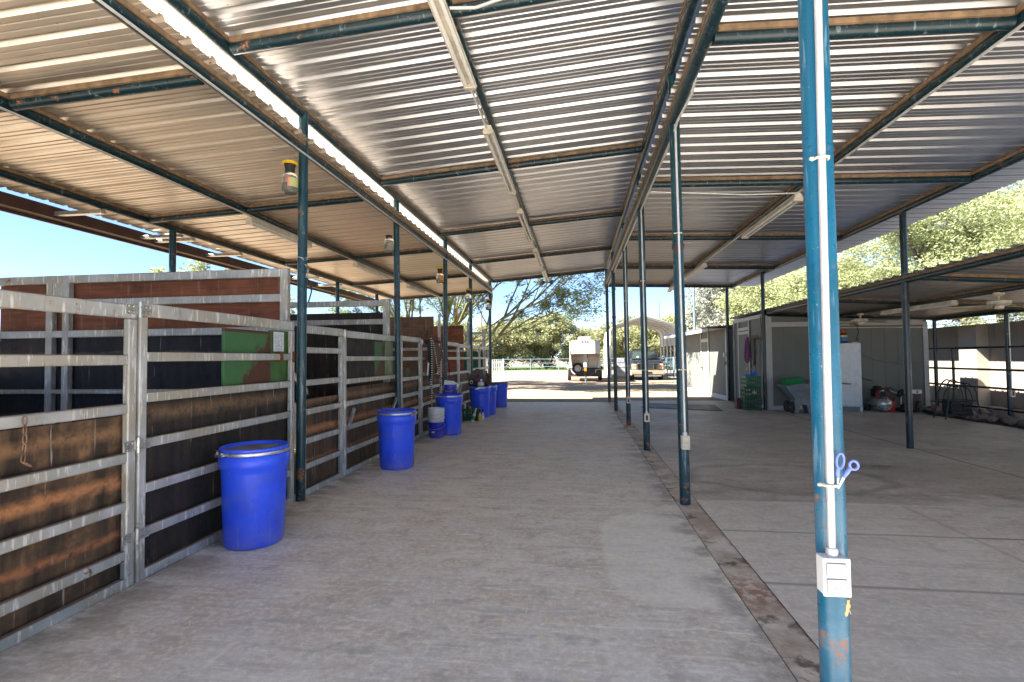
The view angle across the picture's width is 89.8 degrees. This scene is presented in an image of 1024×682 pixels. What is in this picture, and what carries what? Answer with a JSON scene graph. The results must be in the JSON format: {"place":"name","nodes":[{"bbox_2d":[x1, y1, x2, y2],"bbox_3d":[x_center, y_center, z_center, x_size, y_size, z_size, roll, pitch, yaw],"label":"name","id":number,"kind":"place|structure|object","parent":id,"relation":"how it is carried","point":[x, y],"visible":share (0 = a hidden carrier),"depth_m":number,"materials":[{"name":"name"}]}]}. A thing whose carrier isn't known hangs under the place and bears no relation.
{"place":"outdoors","nodes":[
{"label":"outdoors","id":0,"kind":"place"},
{"bbox_2d":[145,429,427,565],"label":"stall floor","id":1,"kind":"structure","parent":0,"point":[294,493],"depth_m":5.85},
{"bbox_2d":[0,268,289,497],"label":"stall divider","id":2,"kind":"object","parent":1,"relation":"on","point":[262,293],"visible":0.48,"depth_m":5.46,"materials":[{"name":"red wood"}]},
{"bbox_2d":[0,0,494,312],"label":"stall canopy","id":3,"kind":"object","parent":1,"relation":"on","point":[96,74],"visible":0.84,"depth_m":5.26,"materials":[{"name":"metal"}]},
{"bbox_2d":[54,209,105,216],"bbox_3d":[-5.519,-1.633,6.552,0.690,0.050,0.070,-1,-2,7],"label":"eave bracket","id":4,"kind":"object","parent":3,"relation":"attached to","point":[80,212],"visible":1,"depth_m":6.52,"materials":[{"name":"metal"}]},
{"bbox_2d":[140,234,182,239],"bbox_3d":[-5.355,-1.593,7.841,0.690,0.050,0.070,-1,-2,7],"label":"eave bracket","id":5,"kind":"object","parent":3,"relation":"attached to","point":[161,236],"visible":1,"depth_m":7.82,"materials":[{"name":"metal"}]},
{"bbox_2d":[153,238,194,242],"bbox_3d":[-5.323,-1.585,8.089,0.690,0.050,0.070,-1,-2,7],"label":"eave bracket","id":6,"kind":"object","parent":3,"relation":"attached to","point":[177,240],"visible":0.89,"depth_m":8.06,"materials":[{"name":"metal"}]},
{"bbox_2d":[0,191,374,300],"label":"roof gutter","id":7,"kind":"object","parent":3,"relation":"attached to","point":[24,207],"visible":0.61,"depth_m":7.51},
{"bbox_2d":[0,106,437,296],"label":"roof beam","id":8,"kind":"structure","parent":3,"relation":"attached to","point":[67,136],"depth_m":5.38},
{"bbox_2d":[246,217,311,247],"bbox_3d":[-3.513,-1.633,7.860,0.110,0.094,1.600,-1,-2,7],"label":"tube light","id":9,"kind":"object","parent":8,"relation":"attached to","point":[257,223],"visible":0.85,"depth_m":7.58,"materials":[{"name":"white plastic"}]},
{"bbox_2d":[353,262,387,278],"bbox_3d":[-3.078,-1.526,11.281,0.110,0.094,1.700,-1,-2,7],"label":"tube light","id":10,"kind":"object","parent":8,"relation":"attached to","point":[369,270],"visible":1,"depth_m":11.11,"materials":[{"name":"white plastic"}]},
{"bbox_2d":[206,252,242,256],"bbox_3d":[-5.178,-1.549,9.229,0.690,0.050,0.070,-1,-2,7],"label":"eave bracket","id":11,"kind":"object","parent":3,"relation":"attached to","point":[223,254],"visible":1,"depth_m":9.20,"materials":[{"name":"metal"}]},
{"bbox_2d":[282,153,297,194],"bbox_3d":[-2.201,-1.718,5.094,0.156,0.520,0.156,-1,-2,7],"label":"fly trap","id":12,"kind":"object","parent":3,"relation":"hanging from","point":[289,181],"visible":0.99,"depth_m":5.04,"materials":[{"name":"clear plastic"}]},
{"bbox_2d":[97,0,490,292],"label":"roof conduit","id":13,"kind":"object","parent":3,"relation":"attached to","point":[183,63],"visible":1,"depth_m":4.12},
{"bbox_2d":[290,299,389,447],"bbox_3d":[-3.585,0.537,8.165,3.420,2.330,0.083,-1,-2,7],"label":"stall divider","id":14,"kind":"object","parent":1,"relation":"on","point":[320,365],"visible":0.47,"depth_m":8.10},
{"bbox_2d":[390,314,440,392],"bbox_3d":[-3.209,0.625,10.989,3.455,2.330,0.083,-1,-2,7],"label":"stall divider","id":15,"kind":"object","parent":1,"relation":"on","point":[421,327],"visible":0.2,"depth_m":10.88,"materials":[{"name":"brown wood"}]},
{"bbox_2d":[434,323,468,393],"bbox_3d":[-2.849,0.714,13.814,3.455,2.330,0.083,-1,-2,7],"label":"stall divider","id":16,"kind":"object","parent":1,"relation":"on","point":[455,334],"visible":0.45,"depth_m":13.68,"materials":[{"name":"red wood"}]},
{"bbox_2d":[463,329,485,371],"bbox_3d":[-2.520,0.803,16.644,3.395,2.330,0.083,-1,-2,7],"label":"stall divider","id":17,"kind":"object","parent":1,"relation":"on","point":[482,361],"visible":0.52,"depth_m":16.48,"materials":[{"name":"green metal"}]},
{"bbox_2d":[0,402,796,681],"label":"concrete floor","id":18,"kind":"structure","parent":0,"point":[226,603],"depth_m":3.10,"materials":[{"name":"concrete"}]},
{"bbox_2d":[0,289,136,652],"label":"stall fence","id":19,"kind":"object","parent":18,"relation":"on","point":[67,503],"visible":0.96,"depth_m":2.84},
{"bbox_2d":[20,416,31,466],"bbox_3d":[-2.448,0.508,2.591,0.028,0.262,0.052,-1,-2,7],"label":"hanging chain","id":20,"kind":"object","parent":19,"relation":"hanging from","point":[24,462],"visible":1,"depth_m":2.58,"materials":[{"name":"metal"}]},
{"bbox_2d":[215,440,289,549],"bbox_3d":[-2.002,1.179,3.989,0.515,0.742,0.509,-1,-2,7],"label":"blue drum","id":21,"kind":"object","parent":18,"relation":"on","point":[253,485],"visible":1,"depth_m":3.80,"materials":[{"name":"plastic"}]},
{"bbox_2d":[305,325,342,495],"bbox_3d":[-2.111,0.725,5.697,0.084,1.764,0.910,-1,-2,7],"label":"stall fence","id":22,"kind":"object","parent":18,"relation":"on","point":[324,438],"visible":0.68,"depth_m":5.75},
{"bbox_2d":[376,408,417,469],"bbox_3d":[-1.491,1.261,6.652,0.509,0.742,0.515,0,-2,-29],"label":"blue drum","id":23,"kind":"object","parent":18,"relation":"on","point":[396,428],"visible":1,"depth_m":6.46,"materials":[{"name":"plastic"}]},
{"bbox_2d":[401,335,421,439],"bbox_3d":[-1.730,0.814,8.691,0.084,1.774,1.050,-1,-2,7],"label":"stall fence","id":24,"kind":"object","parent":18,"relation":"on","point":[410,387],"visible":0.6,"depth_m":8.85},
{"bbox_2d":[420,339,441,435],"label":"stall gate","id":25,"kind":"structure","parent":24,"relation":"attached to","point":[425,404],"depth_m":9.64,"materials":[{"name":"metal"}]},
{"bbox_2d":[423,335,442,343],"bbox_3d":[-1.495,-0.025,9.873,0.103,0.124,1.100,-1,-2,7],"label":"hook rack","id":26,"kind":"object","parent":25,"relation":"attached to","point":[437,341],"visible":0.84,"depth_m":9.87,"materials":[{"name":"metal"}]},
{"bbox_2d":[427,339,430,380],"bbox_3d":[-1.507,0.350,9.394,0.048,0.764,0.275,-1,-2,7],"label":"halter","id":27,"kind":"object","parent":26,"relation":"hanging from","point":[429,350],"visible":0.97,"depth_m":9.35,"materials":[{"name":"black fabric"}]},
{"bbox_2d":[427,341,441,381],"bbox_3d":[-1.480,0.402,9.898,0.098,0.790,0.960,-1,-2,7],"label":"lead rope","id":28,"kind":"object","parent":26,"relation":"hanging from","point":[438,356],"visible":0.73,"depth_m":9.80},
{"bbox_2d":[427,421,445,437],"bbox_3d":[-1.343,1.571,9.124,0.331,0.280,0.324,-1,-2,7],"label":"bucket","id":29,"kind":"object","parent":18,"relation":"on","point":[436,430],"visible":0.87,"depth_m":9.01,"materials":[{"name":"blue plastic"}]},
{"bbox_2d":[427,415,444,422],"bbox_3d":[-1.344,1.447,9.128,0.315,0.270,0.308,-1,-2,7],"label":"white pail","id":30,"kind":"object","parent":29,"relation":"in","point":[433,419],"visible":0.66,"depth_m":9.01,"materials":[{"name":"plastic"}]},
{"bbox_2d":[435,393,462,434],"bbox_3d":[-1.164,1.352,9.547,0.515,0.742,0.509,-2,-2,36],"label":"blue drum","id":31,"kind":"object","parent":18,"relation":"on","point":[451,404],"visible":0.91,"depth_m":9.34,"materials":[{"name":"plastic"}]},
{"bbox_2d":[442,384,456,393],"bbox_3d":[-1.156,0.893,9.555,0.281,0.170,0.274,-1,-2,7],"label":"bucket","id":32,"kind":"object","parent":31,"relation":"on","point":[449,389],"visible":0.88,"depth_m":9.46,"materials":[{"name":"blue plastic"}]},
{"bbox_2d":[442,342,458,392],"bbox_3d":[-1.372,0.907,11.512,0.084,1.764,1.300,-1,-2,7],"label":"stall fence","id":33,"kind":"object","parent":18,"relation":"on","point":[452,376],"visible":0.27,"depth_m":11.89,"materials":[{"name":"grey metal"}]},
{"bbox_2d":[462,407,479,420],"bbox_3d":[-0.923,1.654,11.633,0.372,0.270,0.324,-1,-2,3],"label":"crate","id":34,"kind":"object","parent":18,"relation":"on","point":[468,418],"visible":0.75,"depth_m":11.48,"materials":[{"name":"green plastic"}]},
{"bbox_2d":[469,385,489,417],"bbox_3d":[-0.766,1.436,12.232,0.509,0.742,0.515,-2,-2,40],"label":"blue drum","id":35,"kind":"object","parent":18,"relation":"on","point":[479,396],"visible":0.86,"depth_m":12.04,"materials":[{"name":"plastic"}]},
{"bbox_2d":[468,369,486,385],"bbox_3d":[-0.806,0.860,12.260,0.443,0.397,0.465,-1,-2,7],"label":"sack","id":36,"kind":"object","parent":35,"relation":"on","point":[475,374],"visible":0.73,"depth_m":12.13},
{"bbox_2d":[489,384,496,414],"bbox_3d":[-0.620,1.452,12.758,0.509,0.742,0.515,0,-2,-17],"label":"blue drum","id":37,"kind":"object","parent":18,"relation":"on","point":[492,401],"visible":0.43,"depth_m":12.59,"materials":[{"name":"plastic"}]},
{"bbox_2d":[140,0,851,681],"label":"aisle canopy","id":38,"kind":"object","parent":18,"relation":"on","point":[572,96],"visible":0.87,"depth_m":5.08,"materials":[{"name":"metal"}]},
{"bbox_2d":[122,302,294,582],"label":"stall gate","id":39,"kind":"structure","parent":38,"relation":"attached to","point":[182,436],"depth_m":3.82,"materials":[{"name":"metal"}]},
{"bbox_2d":[268,330,287,381],"bbox_3d":[-2.245,0.148,4.938,0.028,0.490,0.295,-1,-2,7],"label":"feed door","id":40,"kind":"structure","parent":39,"relation":"in","point":[278,370],"depth_m":4.93,"materials":[{"name":"green paint"}]},
{"bbox_2d":[273,332,283,351],"bbox_3d":[-2.228,0.007,4.910,0.006,0.185,0.165,-1,-2,7],"label":"stall card","id":41,"kind":"object","parent":39,"relation":"attached to","point":[278,341],"visible":1,"depth_m":4.91,"materials":[{"name":"paper"}]},
{"bbox_2d":[340,329,396,476],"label":"stall gate","id":42,"kind":"structure","parent":38,"relation":"attached to","point":[369,359],"depth_m":6.83,"materials":[{"name":"metal"}]},
{"bbox_2d":[385,342,392,374],"bbox_3d":[-1.878,0.293,7.804,0.024,0.560,0.340,-1,-2,7],"label":"feed door","id":43,"kind":"structure","parent":42,"relation":"in","point":[388,345],"depth_m":7.80,"materials":[{"name":"green paint"}]},
{"bbox_2d":[384,235,393,251],"bbox_3d":[-1.881,-1.626,7.854,0.150,0.520,0.150,-1,-2,7],"label":"fly trap","id":44,"kind":"object","parent":38,"relation":"attached to","point":[388,243],"visible":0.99,"depth_m":7.79,"materials":[{"name":"clear plastic"}]},
{"bbox_2d":[436,267,443,283],"bbox_3d":[-1.505,-1.474,10.726,0.164,0.546,0.164,-1,-2,7],"label":"fly trap","id":45,"kind":"object","parent":38,"relation":"attached to","point":[439,277],"visible":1,"depth_m":10.67,"materials":[{"name":"clear plastic"}]},
{"bbox_2d":[427,0,476,90],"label":"tube light","id":46,"kind":"object","parent":38,"relation":"attached to","point":[445,22],"visible":1,"depth_m":4.08,"materials":[{"name":"white metal"}]},
{"bbox_2d":[456,344,470,407],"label":"stall gate","id":47,"kind":"structure","parent":38,"relation":"attached to","point":[463,383],"depth_m":12.90,"materials":[{"name":"grey metal"}]},
{"bbox_2d":[482,125,516,194],"bbox_3d":[-0.131,-2.317,6.781,0.130,0.094,2.170,-1,-2,7],"label":"tube light","id":48,"kind":"object","parent":38,"relation":"attached to","point":[492,143],"visible":1,"depth_m":6.47,"materials":[{"name":"white plastic"}]},
{"bbox_2d":[470,90,542,269],"bbox_3d":[0.360,-2.209,10.764,0.019,0.022,12.100,-1,-2,7],"label":"roof conduit","id":49,"kind":"object","parent":38,"relation":"attached to","point":[476,102],"visible":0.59,"depth_m":5.39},
{"bbox_2d":[516,208,533,240],"bbox_3d":[0.271,-2.218,9.944,0.130,0.094,2.150,-1,-2,7],"label":"tube light","id":50,"kind":"object","parent":38,"relation":"attached to","point":[524,222],"visible":1,"depth_m":9.71,"materials":[{"name":"white plastic"}]},
{"bbox_2d":[450,0,703,130],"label":"roof conduit","id":51,"kind":"object","parent":38,"relation":"attached to","point":[495,1],"visible":0.71,"depth_m":3.73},
{"bbox_2d":[624,250,630,402],"bbox_3d":[2.352,-0.314,10.532,0.094,3.172,0.070,-1,-2,7],"label":"conduit with outlet","id":52,"kind":"object","parent":38,"relation":"attached to","point":[628,399],"visible":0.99,"depth_m":10.53,"materials":[{"name":"white plastic"}]},
{"bbox_2d":[608,141,669,285],"bbox_3d":[2.318,-1.875,10.707,0.021,0.024,11.500,-1,-2,7],"label":"roof conduit","id":53,"kind":"object","parent":38,"relation":"attached to","point":[662,160],"visible":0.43,"depth_m":6.88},
{"bbox_2d":[640,211,649,421],"bbox_3d":[1.978,-0.393,7.696,0.097,3.192,0.070,-1,-2,7],"label":"conduit with outlet","id":54,"kind":"object","parent":38,"relation":"attached to","point":[646,416],"visible":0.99,"depth_m":7.68,"materials":[{"name":"white plastic"}]},
{"bbox_2d":[674,124,689,449],"bbox_3d":[1.596,-0.532,4.862,0.100,3.092,0.074,-1,-2,7],"label":"conduit with outlet","id":55,"kind":"object","parent":38,"relation":"attached to","point":[685,441],"visible":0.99,"depth_m":4.86,"materials":[{"name":"white plastic"}]},
{"bbox_2d":[809,0,851,596],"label":"conduit with outlet","id":56,"kind":"object","parent":38,"relation":"attached to","point":[833,565],"visible":1,"depth_m":2.00,"materials":[{"name":"white plastic"}]},
{"bbox_2d":[835,452,859,488],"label":"scissors","id":57,"kind":"object","parent":56,"relation":"attached to","point":[847,471],"visible":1,"depth_m":1.98,"materials":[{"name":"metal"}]},
{"bbox_2d":[491,383,507,407],"bbox_3d":[-0.358,1.537,14.671,0.501,0.692,0.501,-1,-2,7],"label":"blue drum","id":58,"kind":"object","parent":18,"relation":"on","point":[501,396],"visible":0.63,"depth_m":14.46,"materials":[{"name":"plastic"}]},
{"bbox_2d":[144,445,1006,681],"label":"hay wisps","id":59,"kind":"object","parent":18,"relation":"on","point":[548,590],"visible":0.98,"depth_m":2.94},
{"bbox_2d":[0,180,1022,357],"label":"sky","id":60,"kind":"structure","parent":0,"point":[29,247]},
{"bbox_2d":[486,366,675,369],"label":"lawn","id":61,"kind":"structure","parent":0,"point":[533,368],"depth_m":59.84,"materials":[{"name":"green plant"}]},
{"bbox_2d":[664,325,734,400],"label":"storage shed","id":62,"kind":"structure","parent":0,"point":[706,367],"depth_m":18.03,"materials":[{"name":"grey"}]},
{"bbox_2d":[700,332,709,395],"bbox_3d":[6.973,0.799,18.619,0.090,2.280,0.960,-1,-2,5],"label":"door","id":63,"kind":"structure","parent":62,"relation":"in","point":[705,342],"depth_m":18.62,"materials":[{"name":"grey"}]},
{"bbox_2d":[486,357,1023,648],"bbox_3d":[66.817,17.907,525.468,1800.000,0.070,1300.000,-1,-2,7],"label":"ground","id":64,"kind":"structure","parent":0,"point":[541,386],"depth_m":23.63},
{"bbox_2d":[148,260,216,272],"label":"shade tree","id":65,"kind":"object","parent":64,"relation":"on","point":[161,269],"visible":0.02,"depth_m":42.63,"materials":[{"name":"green plant"}]},
{"bbox_2d":[185,259,296,313],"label":"shade tree","id":66,"kind":"object","parent":64,"relation":"on","point":[207,266],"visible":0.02,"depth_m":41.52,"materials":[{"name":"green plant"}]},
{"bbox_2d":[322,272,615,350],"bbox_3d":[-1.194,-4.093,23.494,17.143,12.931,12.020,-2,-2,35],"label":"palo verde tree","id":67,"kind":"object","parent":64,"relation":"on","point":[545,304],"visible":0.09,"depth_m":23.56,"materials":[{"name":"green plant"}]},
{"bbox_2d":[464,317,538,368],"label":"mesquite tree","id":68,"kind":"object","parent":64,"relation":"on","point":[503,347],"visible":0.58,"depth_m":59.82,"materials":[{"name":"green plant"}]},
{"bbox_2d":[513,309,583,368],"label":"mesquite tree","id":69,"kind":"object","parent":64,"relation":"on","point":[548,341],"visible":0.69,"depth_m":61.05,"materials":[{"name":"green plant"}]},
{"bbox_2d":[486,357,675,370],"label":"pipe fence","id":70,"kind":"object","parent":64,"relation":"on","point":[530,363],"visible":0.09,"depth_m":55.61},
{"bbox_2d":[560,326,603,367],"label":"mesquite tree","id":71,"kind":"object","parent":64,"relation":"on","point":[586,331],"visible":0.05,"depth_m":63.78,"materials":[{"name":"green plant"}]},
{"bbox_2d":[567,337,602,381],"bbox_3d":[4.531,1.109,32.142,2.160,2.670,6.850,-1,-2,7],"label":"horse trailer","id":72,"kind":"object","parent":64,"relation":"on","point":[585,358],"visible":1,"depth_m":30.25,"materials":[{"name":"metal"}]},
{"bbox_2d":[617,358,624,376],"bbox_3d":[7.306,1.752,34.002,0.840,1.270,0.620,-1,-2,7],"label":"tool cabinet","id":73,"kind":"object","parent":64,"relation":"on","point":[620,367],"visible":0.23,"depth_m":33.71,"materials":[{"name":"grey plastic"}]},
{"bbox_2d":[585,311,659,367],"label":"mesquite tree","id":74,"kind":"object","parent":64,"relation":"on","point":[634,339],"visible":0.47,"depth_m":58.44,"materials":[{"name":"green plant"}]},
{"bbox_2d":[604,316,674,377],"bbox_3d":[9.502,0.483,38.866,4.650,4.240,7.800,-1,-2,7],"label":"metal carport","id":75,"kind":"object","parent":64,"relation":"on","point":[662,328],"visible":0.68,"depth_m":38.51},
{"bbox_2d":[624,350,665,379],"bbox_3d":[8.521,1.535,33.676,2.540,1.859,5.675,-1,-2,7],"label":"pickup truck","id":76,"kind":"object","parent":64,"relation":"on","point":[655,366],"visible":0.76,"depth_m":31.08,"materials":[{"name":"white paint"}]},
{"bbox_2d":[637,313,692,367],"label":"mesquite tree","id":77,"kind":"object","parent":64,"relation":"on","point":[655,337],"visible":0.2,"depth_m":57.10,"materials":[{"name":"green plant"}]},
{"bbox_2d":[608,402,819,681],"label":"footing strip","id":78,"kind":"object","parent":64,"relation":"on","point":[794,646],"visible":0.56,"depth_m":3.11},
{"bbox_2d":[685,277,783,329],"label":"eucalyptus tree","id":79,"kind":"object","parent":64,"relation":"on","point":[704,307],"visible":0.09,"depth_m":43.01,"materials":[{"name":"green plant"}]},
{"bbox_2d":[712,232,947,324],"bbox_3d":[16.088,-2.014,27.026,10.253,8.712,10.380,0,-2,-20],"label":"mesquite tree","id":80,"kind":"object","parent":64,"relation":"on","point":[792,287],"visible":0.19,"depth_m":25.89,"materials":[{"name":"green plant"}]},
{"bbox_2d":[730,244,1023,416],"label":"lean to","id":81,"kind":"object","parent":64,"relation":"on","point":[979,279],"visible":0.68,"depth_m":9.08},
{"bbox_2d":[840,313,887,324],"bbox_3d":[8.251,-0.514,12.084,1.213,0.268,1.255,-1,-2,1],"label":"ceiling fan","id":82,"kind":"object","parent":81,"relation":"hanging from","point":[859,321],"visible":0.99,"depth_m":12.02,"materials":[{"name":"white metal"}]},
{"bbox_2d":[880,300,958,314],"bbox_3d":[7.948,-0.642,10.129,0.130,0.094,2.150,-1,-2,7],"label":"tube light","id":83,"kind":"object","parent":81,"relation":"attached to","point":[929,306],"visible":1,"depth_m":9.76,"materials":[{"name":"white plastic"}]},
{"bbox_2d":[947,292,1023,310],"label":"ceiling fan","id":84,"kind":"object","parent":81,"relation":"hanging from","point":[999,303],"visible":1,"depth_m":8.16,"materials":[{"name":"white metal"}]},
{"bbox_2d":[1008,313,1015,396],"bbox_3d":[10.205,0.168,10.524,0.088,1.952,0.070,-1,-2,7],"label":"conduit","id":85,"kind":"object","parent":81,"relation":"attached to","point":[1012,393],"visible":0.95,"depth_m":10.51,"materials":[{"name":"white plastic"}]},
{"bbox_2d":[837,180,1023,326],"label":"mesquite tree","id":86,"kind":"object","parent":64,"relation":"on","point":[971,234],"visible":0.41,"depth_m":20.33,"materials":[{"name":"green plant"}]},
{"bbox_2d":[929,345,1023,412],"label":"pipe railing","id":87,"kind":"object","parent":64,"relation":"on","point":[953,368],"visible":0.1,"depth_m":11.38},
{"bbox_2d":[613,401,1023,681],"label":"side floor","id":88,"kind":"structure","parent":0,"point":[962,498],"depth_m":4.28,"materials":[{"name":"concrete"}]},
{"bbox_2d":[642,403,722,410],"bbox_3d":[4.701,1.806,14.111,2.102,0.014,1.553,-1,-2,25],"label":"rubber mat","id":89,"kind":"object","parent":88,"relation":"on","point":[690,406],"visible":0.84,"depth_m":14.04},
{"bbox_2d":[740,398,761,409],"bbox_3d":[6.189,1.630,13.342,0.432,0.290,0.464,-1,-2,6],"label":"crate","id":90,"kind":"object","parent":88,"relation":"on","point":[747,404],"visible":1,"depth_m":13.13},
{"bbox_2d":[740,386,761,397],"bbox_3d":[6.194,1.329,13.340,0.412,0.290,0.446,-1,-2,10],"label":"crate","id":91,"kind":"object","parent":90,"relation":"on","point":[743,392],"visible":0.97,"depth_m":13.15,"materials":[{"name":"green plastic"}]},
{"bbox_2d":[740,376,760,386],"bbox_3d":[6.202,1.040,13.349,0.372,0.270,0.424,-1,-2,4],"label":"crate","id":92,"kind":"object","parent":91,"relation":"on","point":[744,381],"visible":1,"depth_m":13.15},
{"bbox_2d":[603,0,1023,448],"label":"side canopy","id":93,"kind":"object","parent":88,"relation":"on","point":[958,139],"visible":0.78,"depth_m":5.30,"materials":[{"name":"metal"}]},
{"bbox_2d":[684,263,706,280],"bbox_3d":[4.556,-1.710,12.838,0.130,0.094,2.100,-1,-2,7],"label":"tube light","id":94,"kind":"object","parent":93,"relation":"attached to","point":[696,271],"visible":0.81,"depth_m":12.61,"materials":[{"name":"white plastic"}]},
{"bbox_2d":[650,191,800,194],"bbox_3d":[2.794,-1.959,6.753,1.902,0.120,0.045,-1,-2,6],"label":"roof conduit","id":95,"kind":"object","parent":93,"relation":"attached to","point":[727,193],"visible":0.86,"depth_m":6.74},
{"bbox_2d":[670,22,1023,287],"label":"roof conduit","id":96,"kind":"object","parent":93,"relation":"attached to","point":[1017,28],"visible":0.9,"depth_m":4.29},
{"bbox_2d":[741,194,803,238],"bbox_3d":[3.926,-1.866,7.880,0.130,0.094,2.200,-1,-2,7],"label":"tube light","id":97,"kind":"object","parent":96,"relation":"attached to","point":[795,199],"visible":0.99,"depth_m":7.57,"materials":[{"name":"white plastic"}]},
{"bbox_2d":[776,381,850,412],"bbox_3d":[7.312,1.345,12.443,1.500,0.778,0.590,-1,-2,7],"label":"garden cart","id":98,"kind":"object","parent":88,"relation":"on","point":[798,395],"visible":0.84,"depth_m":12.31,"materials":[{"name":"grey plastic"}]},
{"bbox_2d":[779,377,805,384],"bbox_3d":[6.845,1.016,12.542,0.456,0.252,0.398,-1,-2,7],"label":"green tub","id":99,"kind":"object","parent":98,"relation":"in","point":[792,381],"visible":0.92,"depth_m":12.38,"materials":[{"name":"plastic"}]},
{"bbox_2d":[733,314,930,409],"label":"tool shed","id":100,"kind":"structure","parent":88,"relation":"on","point":[787,346],"depth_m":13.16,"materials":[{"name":"grey"}]},
{"bbox_2d":[737,320,750,397],"bbox_3d":[6.808,0.616,15.121,0.090,2.380,1.060,-1,-2,7],"label":"door","id":101,"kind":"structure","parent":100,"relation":"in","point":[744,368],"depth_m":15.26,"materials":[{"name":"grey"}]},
{"bbox_2d":[748,335,760,339],"bbox_3d":[6.624,-0.099,14.032,0.112,0.122,0.850,-1,-2,7],"label":"hook board","id":102,"kind":"object","parent":100,"relation":"attached to","point":[756,338],"visible":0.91,"depth_m":14.00,"materials":[{"name":"metal"}]},
{"bbox_2d":[744,338,749,362],"bbox_3d":[6.622,0.269,14.464,0.069,0.714,0.393,-1,-2,7],"label":"coiled rope","id":103,"kind":"object","parent":102,"relation":"hanging from","point":[747,351],"visible":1,"depth_m":14.46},
{"bbox_2d":[840,343,862,411],"bbox_3d":[8.239,0.896,12.818,0.720,1.682,0.448,-1,-2,7],"label":"freezer","id":104,"kind":"object","parent":88,"relation":"on","point":[851,372],"visible":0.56,"depth_m":12.61,"materials":[{"name":"white plastic"}]},
{"bbox_2d":[864,386,892,410],"bbox_3d":[9.019,1.411,12.547,0.495,0.620,0.645,0,-2,-2],"label":"air compressor","id":105,"kind":"object","parent":88,"relation":"on","point":[878,400],"visible":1,"depth_m":12.41,"materials":[{"name":"silver metal"}]},
{"bbox_2d":[904,389,921,411],"bbox_3d":[9.773,1.445,12.526,0.360,0.535,0.366,-1,-2,7],"label":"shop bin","id":106,"kind":"object","parent":88,"relation":"on","point":[916,394],"visible":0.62,"depth_m":12.38,"materials":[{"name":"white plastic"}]},
{"bbox_2d":[933,379,981,419],"bbox_3d":[9.508,1.242,10.976,0.756,0.852,0.352,-1,-2,7],"label":"saddle rack","id":107,"kind":"object","parent":88,"relation":"on","point":[952,399],"visible":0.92,"depth_m":10.93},
{"bbox_2d":[942,401,972,413],"bbox_3d":[9.505,1.415,10.971,0.412,0.260,0.304,-1,-2,7],"label":"crate","id":108,"kind":"object","parent":107,"relation":"in","point":[962,407],"visible":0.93,"depth_m":10.85,"materials":[{"name":"black plastic"}]},
{"bbox_2d":[928,316,1023,409],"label":"taupe barn","id":109,"kind":"structure","parent":0,"point":[989,334],"depth_m":13.86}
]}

